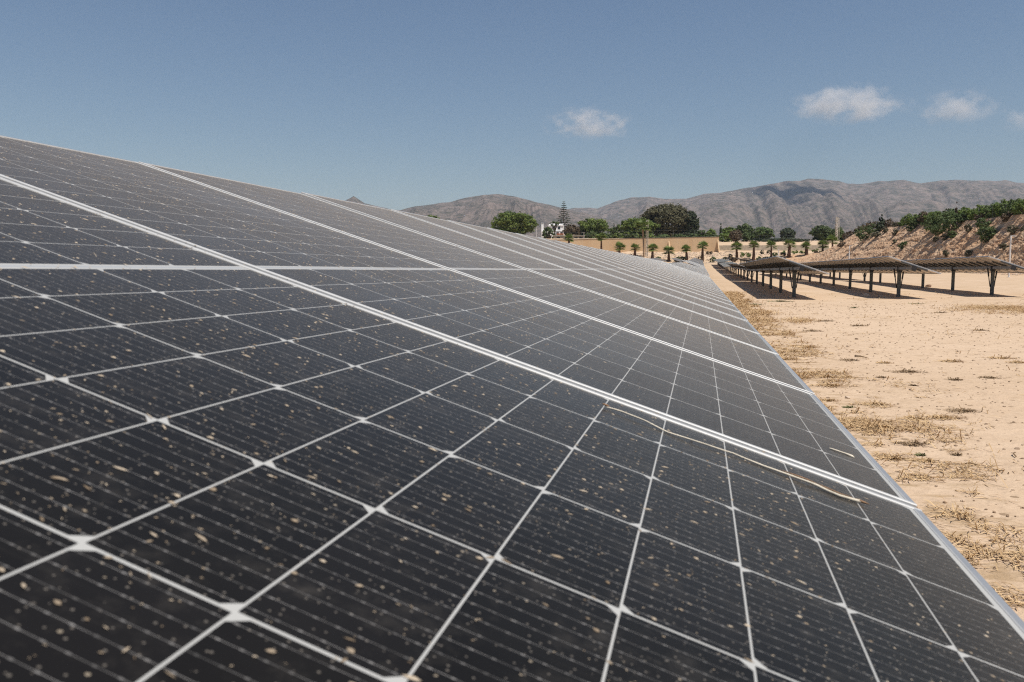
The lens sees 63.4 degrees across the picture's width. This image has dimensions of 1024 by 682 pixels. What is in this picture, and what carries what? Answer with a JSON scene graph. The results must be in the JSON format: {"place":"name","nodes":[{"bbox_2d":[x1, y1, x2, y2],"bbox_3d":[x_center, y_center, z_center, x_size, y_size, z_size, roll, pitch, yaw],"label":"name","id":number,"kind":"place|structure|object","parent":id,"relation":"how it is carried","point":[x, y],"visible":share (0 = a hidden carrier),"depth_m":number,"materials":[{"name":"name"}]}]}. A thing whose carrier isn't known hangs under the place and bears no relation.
{"place":"outdoors","nodes":[
{"label":"outdoors","id":0,"kind":"place"},
{"bbox_2d":[345,194,628,236],"bbox_3d":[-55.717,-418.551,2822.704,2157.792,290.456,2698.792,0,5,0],"label":"mountain","id":1,"kind":"structure","parent":0,"point":[482,210],"depth_m":3081.84,"materials":[{"name":"grey stone"}]},
{"bbox_2d":[0,0,1023,209],"label":"sky","id":2,"kind":"structure","parent":0,"point":[390,104],"materials":[{"name":"blue"}]},
{"bbox_2d":[550,238,1023,621],"bbox_3d":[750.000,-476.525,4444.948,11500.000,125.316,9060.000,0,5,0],"label":"ground","id":3,"kind":"structure","parent":0,"point":[972,288],"depth_m":11.91,"materials":[{"name":"beige sand"}]},
{"bbox_2d":[0,135,1023,681],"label":"solar table","id":4,"kind":"object","parent":3,"relation":"on","point":[730,389],"visible":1,"depth_m":0.76,"materials":[{"name":"glass"}]},
{"bbox_2d":[0,142,1022,681],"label":"chaff","id":5,"kind":"object","parent":4,"relation":"on","point":[350,650],"visible":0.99,"depth_m":0.83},
{"bbox_2d":[602,403,869,504],"bbox_3d":[0.309,0.158,1.172,0.370,0.122,0.018,1,6,15],"label":"straw","id":6,"kind":"object","parent":4,"relation":"on","point":[829,490],"visible":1,"depth_m":1.16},
{"bbox_2d":[829,448,853,457],"bbox_3d":[0.594,0.202,1.494,0.044,0.016,0.008,2,6,18],"label":"straw","id":7,"kind":"object","parent":4,"relation":"on","point":[850,455],"visible":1,"depth_m":1.49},
{"bbox_2d":[490,210,538,234],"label":"tree","id":8,"kind":"object","parent":3,"relation":"on","point":[519,223],"visible":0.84,"depth_m":283.54,"materials":[{"name":"green plant"}]},
{"bbox_2d":[542,227,554,238],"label":"tree","id":9,"kind":"object","parent":3,"relation":"on","point":[546,235],"visible":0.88,"depth_m":289.50,"materials":[{"name":"green plant"}]},
{"bbox_2d":[541,223,563,238],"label":"villa","id":10,"kind":"object","parent":3,"relation":"on","point":[559,229],"visible":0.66,"depth_m":310.59,"materials":[{"name":"paint"}]},
{"bbox_2d":[549,221,559,234],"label":"tree","id":11,"kind":"object","parent":3,"relation":"on","point":[555,226],"visible":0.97,"depth_m":293.01,"materials":[{"name":"green plant"}]},
{"bbox_2d":[557,201,571,228],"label":"norfolk pine","id":12,"kind":"object","parent":3,"relation":"on","point":[563,219],"visible":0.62,"depth_m":318.48,"materials":[{"name":"green plant"}]},
{"bbox_2d":[553,235,583,238],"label":"outbuilding","id":13,"kind":"structure","parent":3,"relation":"on","point":[562,236],"depth_m":281.92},
{"bbox_2d":[563,233,573,242],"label":"fan palm","id":14,"kind":"object","parent":3,"relation":"on","point":[568,235],"visible":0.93,"depth_m":236.79,"materials":[{"name":"green plant"}]},
{"bbox_2d":[562,224,580,234],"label":"tree","id":15,"kind":"object","parent":3,"relation":"on","point":[572,228],"visible":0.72,"depth_m":284.56,"materials":[{"name":"brown plant"}]},
{"bbox_2d":[584,231,597,237],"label":"shrub","id":16,"kind":"object","parent":3,"relation":"on","point":[592,234],"visible":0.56,"depth_m":277.84,"materials":[{"name":"green plant"}]},
{"bbox_2d":[577,217,610,237],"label":"tree","id":17,"kind":"object","parent":3,"relation":"on","point":[589,225],"visible":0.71,"depth_m":286.64,"materials":[{"name":"green plant"}]},
{"bbox_2d":[595,232,608,248],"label":"fan palm","id":18,"kind":"object","parent":3,"relation":"on","point":[600,236],"visible":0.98,"depth_m":237.60,"materials":[{"name":"green plant"}]},
{"bbox_2d":[607,227,617,237],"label":"tree","id":19,"kind":"object","parent":3,"relation":"on","point":[613,230],"visible":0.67,"depth_m":296.75,"materials":[{"name":"green plant"}]},
{"bbox_2d":[611,232,624,237],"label":"shrub","id":20,"kind":"object","parent":3,"relation":"on","point":[618,235],"visible":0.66,"depth_m":280.01,"materials":[{"name":"green plant"}]},
{"bbox_2d":[614,241,625,252],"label":"fan palm","id":21,"kind":"object","parent":3,"relation":"on","point":[620,245],"visible":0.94,"depth_m":238.44,"materials":[{"name":"green plant"}]},
{"bbox_2d":[623,233,638,237],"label":"shrub","id":22,"kind":"object","parent":3,"relation":"on","point":[630,236],"visible":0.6,"depth_m":278.28,"materials":[{"name":"green plant"}]},
{"bbox_2d":[629,243,640,255],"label":"fan palm","id":23,"kind":"object","parent":3,"relation":"on","point":[633,246],"visible":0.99,"depth_m":237.10,"materials":[{"name":"green plant"}]},
{"bbox_2d":[557,236,719,252],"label":"retaining wall","id":24,"kind":"structure","parent":3,"relation":"on","point":[676,243],"depth_m":259.26,"materials":[{"name":"beige concrete"}]},
{"bbox_2d":[524,230,715,238],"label":"wire fence","id":25,"kind":"object","parent":24,"relation":"on","point":[630,234],"visible":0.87,"depth_m":259.91,"materials":[{"name":"metal"}]},
{"bbox_2d":[616,216,660,237],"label":"tree","id":26,"kind":"object","parent":3,"relation":"on","point":[624,228],"visible":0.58,"depth_m":280.62,"materials":[{"name":"green plant"}]},
{"bbox_2d":[635,219,650,256],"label":"fan palm","id":27,"kind":"object","parent":3,"relation":"on","point":[641,223],"visible":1,"depth_m":245.81,"materials":[{"name":"green plant"}]},
{"bbox_2d":[645,220,648,255],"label":"lattice mast","id":28,"kind":"object","parent":3,"relation":"on","point":[647,240],"visible":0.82,"depth_m":248.20,"materials":[{"name":"metal"}]},
{"bbox_2d":[646,243,659,257],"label":"fan palm","id":29,"kind":"object","parent":3,"relation":"on","point":[651,248],"visible":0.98,"depth_m":238.06,"materials":[{"name":"green plant"}]},
{"bbox_2d":[655,234,669,237],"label":"shrub","id":30,"kind":"object","parent":3,"relation":"on","point":[662,236],"visible":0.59,"depth_m":277.99,"materials":[{"name":"green plant"}]},
{"bbox_2d":[661,245,674,261],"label":"fan palm","id":31,"kind":"object","parent":3,"relation":"on","point":[667,248],"visible":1,"depth_m":239.04,"materials":[{"name":"green plant"}]},
{"bbox_2d":[638,203,699,236],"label":"tree","id":32,"kind":"object","parent":3,"relation":"on","point":[675,216],"visible":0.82,"depth_m":292.84,"materials":[{"name":"green plant"}]},
{"bbox_2d":[680,245,690,259],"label":"fan palm","id":33,"kind":"object","parent":3,"relation":"on","point":[686,248],"visible":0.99,"depth_m":237.32,"materials":[{"name":"green plant"}]},
{"bbox_2d":[669,262,709,275],"bbox_3d":[12.294,-4.417,57.106,2.225,2.090,38.270,1,5,13],"label":"solar table","id":34,"kind":"object","parent":3,"relation":"on","point":[700,270],"visible":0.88,"depth_m":49.99,"materials":[{"name":"metal"}]},
{"bbox_2d":[684,211,699,235],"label":"tree","id":35,"kind":"object","parent":3,"relation":"on","point":[690,226],"visible":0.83,"depth_m":293.16,"materials":[{"name":"green plant"}]},
{"bbox_2d":[682,260,704,267],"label":"solar table","id":36,"kind":"object","parent":3,"relation":"on","point":[694,263],"visible":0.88,"depth_m":86.67,"materials":[{"name":"metal"}]},
{"bbox_2d":[696,240,708,261],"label":"fan palm","id":37,"kind":"object","parent":3,"relation":"on","point":[703,243],"visible":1,"depth_m":238.19,"materials":[{"name":"green plant"}]},
{"bbox_2d":[718,232,731,241],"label":"shrub","id":38,"kind":"object","parent":3,"relation":"on","point":[725,236],"visible":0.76,"depth_m":279.11,"materials":[{"name":"green plant"}]},
{"bbox_2d":[719,262,736,273],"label":"solar table","id":39,"kind":"object","parent":3,"relation":"on","point":[727,267],"visible":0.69,"depth_m":127.47,"materials":[{"name":"metal"}]},
{"bbox_2d":[721,227,735,238],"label":"tree","id":40,"kind":"object","parent":3,"relation":"on","point":[727,229],"visible":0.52,"depth_m":292.62,"materials":[{"name":"green plant"}]},
{"bbox_2d":[729,229,742,241],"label":"bush","id":41,"kind":"object","parent":3,"relation":"on","point":[735,235],"visible":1,"depth_m":254.39,"materials":[{"name":"brown plant"}]},
{"bbox_2d":[730,241,742,259],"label":"fan palm","id":42,"kind":"object","parent":3,"relation":"on","point":[737,245],"visible":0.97,"depth_m":238.50,"materials":[{"name":"green plant"}]},
{"bbox_2d":[725,263,761,280],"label":"solar table","id":43,"kind":"object","parent":3,"relation":"on","point":[735,267],"visible":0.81,"depth_m":88.62,"materials":[{"name":"metal"}]},
{"bbox_2d":[736,223,752,237],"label":"tree","id":44,"kind":"object","parent":3,"relation":"on","point":[745,227],"visible":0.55,"depth_m":296.40,"materials":[{"name":"green plant"}]},
{"bbox_2d":[742,232,755,241],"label":"shrub","id":45,"kind":"object","parent":3,"relation":"on","point":[747,236],"visible":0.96,"depth_m":281.00,"materials":[{"name":"green plant"}]},
{"bbox_2d":[749,240,758,260],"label":"fan palm","id":46,"kind":"object","parent":3,"relation":"on","point":[752,243],"visible":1,"depth_m":237.35,"materials":[{"name":"green plant"}]},
{"bbox_2d":[750,226,774,240],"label":"tree","id":47,"kind":"object","parent":3,"relation":"on","point":[761,232],"visible":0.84,"depth_m":292.14,"materials":[{"name":"green plant"}]},
{"bbox_2d":[766,240,776,256],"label":"fan palm","id":48,"kind":"object","parent":3,"relation":"on","point":[770,243],"visible":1,"depth_m":237.98,"materials":[{"name":"green plant"}]},
{"bbox_2d":[719,245,828,250],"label":"wall","id":49,"kind":"structure","parent":3,"relation":"on","point":[759,248],"depth_m":260.43,"materials":[{"name":"beige concrete"}]},
{"bbox_2d":[756,238,809,241],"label":"hedge","id":50,"kind":"object","parent":3,"relation":"on","point":[783,239],"visible":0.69,"depth_m":280.16,"materials":[{"name":"green plant"}]},
{"bbox_2d":[739,256,829,297],"bbox_3d":[16.563,-4.199,53.678,2.168,2.302,38.270,1,5,13],"label":"solar table","id":51,"kind":"object","parent":3,"relation":"on","point":[776,264],"visible":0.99,"depth_m":43.26,"materials":[{"name":"metal"}]},
{"bbox_2d":[779,227,795,237],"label":"tree","id":52,"kind":"object","parent":3,"relation":"on","point":[788,232],"visible":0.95,"depth_m":325.88,"materials":[{"name":"green plant"}]},
{"bbox_2d":[784,239,796,257],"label":"fan palm","id":53,"kind":"object","parent":3,"relation":"on","point":[789,243],"visible":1,"depth_m":238.82,"materials":[{"name":"green plant"}]},
{"bbox_2d":[800,241,810,254],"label":"fan palm","id":54,"kind":"object","parent":3,"relation":"on","point":[805,244],"visible":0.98,"depth_m":237.22,"materials":[{"name":"green plant"}]},
{"bbox_2d":[790,342,826,348],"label":"dry weed","id":55,"kind":"object","parent":3,"relation":"on","point":[806,345],"visible":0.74,"depth_m":14.87,"materials":[{"name":"plant"}]},
{"bbox_2d":[808,225,832,240],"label":"tree","id":56,"kind":"object","parent":3,"relation":"on","point":[820,232],"visible":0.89,"depth_m":296.15,"materials":[{"name":"green plant"}]},
{"bbox_2d":[622,251,1023,274],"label":"rubble","id":57,"kind":"object","parent":3,"relation":"on","point":[711,255],"visible":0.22,"depth_m":245.91,"materials":[{"name":"stone"}]},
{"bbox_2d":[809,373,837,377],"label":"dry weed","id":58,"kind":"object","parent":3,"relation":"on","point":[819,375],"visible":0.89,"depth_m":11.03,"materials":[{"name":"plant"}]},
{"bbox_2d":[818,240,829,251],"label":"fan palm","id":59,"kind":"object","parent":3,"relation":"on","point":[820,243],"visible":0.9,"depth_m":237.98,"materials":[{"name":"green plant"}]},
{"bbox_2d":[811,381,854,386],"bbox_3d":[3.952,0.522,10.298,0.478,0.058,0.471,4,7,39],"label":"dry weed","id":60,"kind":"object","parent":3,"relation":"on","point":[833,384],"visible":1,"depth_m":10.28,"materials":[{"name":"plant"}]},
{"bbox_2d":[830,227,843,240],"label":"tree","id":61,"kind":"object","parent":3,"relation":"on","point":[840,233],"visible":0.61,"depth_m":288.81,"materials":[{"name":"green plant"}]},
{"bbox_2d":[835,217,839,238],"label":"tower","id":62,"kind":"structure","parent":3,"relation":"on","point":[837,221],"depth_m":285.51,"materials":[{"name":"metal"}]},
{"bbox_2d":[800,256,940,296],"bbox_3d":[21.831,-4.295,54.731,2.170,2.306,38.270,1,5,13],"label":"solar table","id":63,"kind":"object","parent":3,"relation":"on","point":[883,264],"visible":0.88,"depth_m":45.07,"materials":[{"name":"metal"}]},
{"bbox_2d":[848,399,892,405],"bbox_3d":[3.889,0.656,8.965,0.416,0.043,0.381,4,7,37],"label":"dry weed","id":64,"kind":"object","parent":3,"relation":"on","point":[874,402],"visible":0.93,"depth_m":8.95,"materials":[{"name":"plant"}]},
{"bbox_2d":[843,416,915,431],"bbox_3d":[3.402,0.744,7.666,0.862,0.104,0.643,0,5,0],"label":"dry weed","id":65,"kind":"object","parent":3,"relation":"on","point":[863,424],"visible":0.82,"depth_m":7.67,"materials":[{"name":"plant"}]},
{"bbox_2d":[872,451,912,460],"bbox_3d":[2.960,0.897,6.480,0.361,0.036,0.260,0,5,0],"label":"dry weed","id":66,"kind":"object","parent":3,"relation":"on","point":[890,457],"visible":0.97,"depth_m":6.47,"materials":[{"name":"plant"}]},
{"bbox_2d":[887,367,923,372],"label":"dry weed","id":67,"kind":"object","parent":3,"relation":"on","point":[908,371],"visible":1,"depth_m":11.52,"materials":[{"name":"plant"}]},
{"bbox_2d":[892,439,934,446],"bbox_3d":[3.363,0.845,6.942,0.358,0.039,0.259,0,5,0],"label":"dry weed","id":68,"kind":"object","parent":3,"relation":"on","point":[915,443],"visible":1,"depth_m":6.95,"materials":[{"name":"plant"}]},
{"bbox_2d":[898,412,932,419],"bbox_3d":[3.931,0.739,8.073,0.317,0.040,0.297,-5,7,-42],"label":"dry weed","id":69,"kind":"object","parent":3,"relation":"on","point":[910,416],"visible":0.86,"depth_m":8.10,"materials":[{"name":"plant"}]},
{"bbox_2d":[908,455,939,462],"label":"dry weed","id":70,"kind":"object","parent":3,"relation":"on","point":[925,460],"visible":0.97,"depth_m":6.39,"materials":[{"name":"plant"}]},
{"bbox_2d":[913,412,964,420],"bbox_3d":[4.231,0.726,8.138,0.534,0.052,0.409,0,5,0],"label":"dry weed","id":71,"kind":"object","parent":3,"relation":"on","point":[940,417],"visible":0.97,"depth_m":8.13,"materials":[{"name":"plant"}]},
{"bbox_2d":[863,256,1023,294],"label":"solar table","id":72,"kind":"object","parent":3,"relation":"on","point":[985,264],"visible":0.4,"depth_m":43.75,"materials":[{"name":"metal"}]},
{"bbox_2d":[940,405,982,412],"bbox_3d":[4.670,0.685,8.502,0.494,0.060,0.356,-1,5,-14],"label":"dry weed","id":73,"kind":"object","parent":3,"relation":"on","point":[960,410],"visible":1,"depth_m":8.50,"materials":[{"name":"plant"}]},
{"bbox_2d":[986,354,1020,358],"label":"dry weed","id":74,"kind":"object","parent":3,"relation":"on","point":[997,357],"visible":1,"depth_m":13.26,"materials":[{"name":"plant"}]},
{"bbox_2d":[1008,235,1015,276],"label":"camera pole","id":75,"kind":"object","parent":3,"relation":"on","point":[1010,251],"visible":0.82,"depth_m":93.40,"materials":[{"name":"grey metal"}]},
{"bbox_2d":[569,179,1023,240],"bbox_3d":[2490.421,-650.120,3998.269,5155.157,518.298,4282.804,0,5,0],"label":"mountain","id":76,"kind":"structure","parent":0,"point":[802,208],"depth_m":4152.97,"materials":[{"name":"grey stone"}]},
{"bbox_2d":[722,289,1023,609],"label":"dry grass","id":77,"kind":"structure","parent":0,"point":[733,298],"depth_m":7.59,"materials":[{"name":"plant"}]},
{"bbox_2d":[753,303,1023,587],"bbox_3d":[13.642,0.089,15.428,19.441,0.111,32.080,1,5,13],"label":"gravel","id":78,"kind":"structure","parent":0,"point":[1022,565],"depth_m":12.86,"materials":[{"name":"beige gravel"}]},
{"bbox_2d":[779,214,1023,274],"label":"embankment","id":79,"kind":"structure","parent":0,"point":[918,239],"depth_m":143.80,"materials":[{"name":"brown soil"}]},
{"bbox_2d":[824,235,838,246],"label":"fan palm","id":80,"kind":"object","parent":79,"relation":"on","point":[830,238],"visible":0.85,"depth_m":233.94,"materials":[{"name":"green plant"}]},
{"bbox_2d":[853,226,872,240],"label":"shrub","id":81,"kind":"object","parent":79,"relation":"on","point":[860,235],"visible":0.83,"depth_m":184.34,"materials":[{"name":"green plant"}]},
{"bbox_2d":[865,224,880,233],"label":"shrub","id":82,"kind":"object","parent":79,"relation":"on","point":[867,231],"visible":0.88,"depth_m":182.31,"materials":[{"name":"green plant"}]},
{"bbox_2d":[876,214,884,229],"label":"cypress tree","id":83,"kind":"object","parent":79,"relation":"on","point":[881,224],"visible":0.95,"depth_m":180.81,"materials":[{"name":"green plant"}]},
{"bbox_2d":[906,220,917,231],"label":"shrub","id":84,"kind":"object","parent":79,"relation":"on","point":[912,226],"visible":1,"depth_m":159.26,"materials":[{"name":"green plant"}]},
{"bbox_2d":[912,214,923,223],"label":"shrub","id":85,"kind":"object","parent":79,"relation":"on","point":[915,220],"visible":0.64,"depth_m":159.40,"materials":[{"name":"green plant"}]},
{"bbox_2d":[917,211,927,222],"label":"shrub","id":86,"kind":"object","parent":79,"relation":"on","point":[921,217],"visible":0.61,"depth_m":156.68,"materials":[{"name":"brown plant"}]},
{"bbox_2d":[920,212,944,232],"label":"shrub","id":87,"kind":"object","parent":79,"relation":"on","point":[933,220],"visible":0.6,"depth_m":147.22,"materials":[{"name":"green plant"}]},
{"bbox_2d":[930,225,943,235],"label":"shrub","id":88,"kind":"object","parent":79,"relation":"on","point":[937,230],"visible":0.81,"depth_m":143.74,"materials":[{"name":"green plant"}]},
{"bbox_2d":[937,211,962,233],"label":"shrub","id":89,"kind":"object","parent":79,"relation":"on","point":[948,221],"visible":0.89,"depth_m":139.38,"materials":[{"name":"green plant"}]},
{"bbox_2d":[947,231,956,238],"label":"shrub","id":90,"kind":"object","parent":79,"relation":"on","point":[953,233],"visible":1,"depth_m":137.60,"materials":[{"name":"green plant"}]},
{"bbox_2d":[954,213,968,223],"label":"shrub","id":91,"kind":"object","parent":79,"relation":"on","point":[959,219],"visible":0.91,"depth_m":138.15,"materials":[{"name":"green plant"}]},
{"bbox_2d":[964,224,971,232],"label":"shrub","id":92,"kind":"object","parent":79,"relation":"on","point":[968,227],"visible":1,"depth_m":131.96,"materials":[{"name":"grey plant"}]},
{"bbox_2d":[965,209,974,219],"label":"hedge plant","id":93,"kind":"object","parent":79,"relation":"on","point":[968,212],"visible":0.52,"depth_m":137.56,"materials":[{"name":"green plant"}]},
{"bbox_2d":[969,204,984,216],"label":"hedge plant","id":94,"kind":"object","parent":79,"relation":"on","point":[978,207],"visible":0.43,"depth_m":135.16,"materials":[{"name":"green plant"}]},
{"bbox_2d":[974,213,985,219],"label":"shrub","id":95,"kind":"object","parent":79,"relation":"on","point":[982,215],"visible":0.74,"depth_m":131.90,"materials":[{"name":"green plant"}]},
{"bbox_2d":[975,217,991,227],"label":"shrub","id":96,"kind":"object","parent":79,"relation":"on","point":[982,221],"visible":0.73,"depth_m":127.17,"materials":[{"name":"green plant"}]},
{"bbox_2d":[975,225,998,242],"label":"shrub","id":97,"kind":"object","parent":79,"relation":"on","point":[988,231],"visible":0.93,"depth_m":123.33,"materials":[{"name":"green plant"}]},
{"bbox_2d":[984,208,996,217],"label":"hedge plant","id":98,"kind":"object","parent":79,"relation":"on","point":[987,211],"visible":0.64,"depth_m":130.10,"materials":[{"name":"green plant"}]},
{"bbox_2d":[989,202,1001,217],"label":"hedge plant","id":99,"kind":"object","parent":79,"relation":"on","point":[996,204],"visible":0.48,"depth_m":128.60,"materials":[{"name":"green plant"}]},
{"bbox_2d":[993,199,1007,216],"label":"hedge plant","id":100,"kind":"object","parent":79,"relation":"on","point":[1000,208],"visible":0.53,"depth_m":126.58,"materials":[{"name":"green plant"}]},
{"bbox_2d":[999,243,1008,249],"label":"shrub","id":101,"kind":"object","parent":79,"relation":"on","point":[1003,246],"visible":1,"depth_m":115.79,"materials":[{"name":"green plant"}]},
{"bbox_2d":[1001,203,1011,212],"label":"hedge plant","id":102,"kind":"object","parent":79,"relation":"on","point":[1005,206],"visible":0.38,"depth_m":124.27,"materials":[{"name":"green plant"}]},
{"bbox_2d":[1000,211,1013,221],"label":"shrub","id":103,"kind":"object","parent":79,"relation":"on","point":[1005,216],"visible":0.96,"depth_m":121.95,"materials":[{"name":"brown plant"}]},
{"bbox_2d":[1006,225,1018,235],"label":"shrub","id":104,"kind":"object","parent":79,"relation":"on","point":[1010,229],"visible":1,"depth_m":116.68,"materials":[{"name":"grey plant"}]},
{"bbox_2d":[1007,198,1023,214],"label":"hedge plant","id":105,"kind":"object","parent":79,"relation":"on","point":[1011,205],"visible":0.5,"depth_m":122.38,"materials":[{"name":"green plant"}]},
{"bbox_2d":[1011,199,1023,214],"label":"hedge plant","id":106,"kind":"object","parent":79,"relation":"on","point":[1019,212],"visible":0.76,"depth_m":120.23,"materials":[{"name":"green plant"}]},
{"bbox_2d":[1015,198,1023,211],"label":"hedge plant","id":107,"kind":"object","parent":79,"relation":"on","point":[1020,202],"visible":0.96,"depth_m":118.92,"materials":[{"name":"green plant"}]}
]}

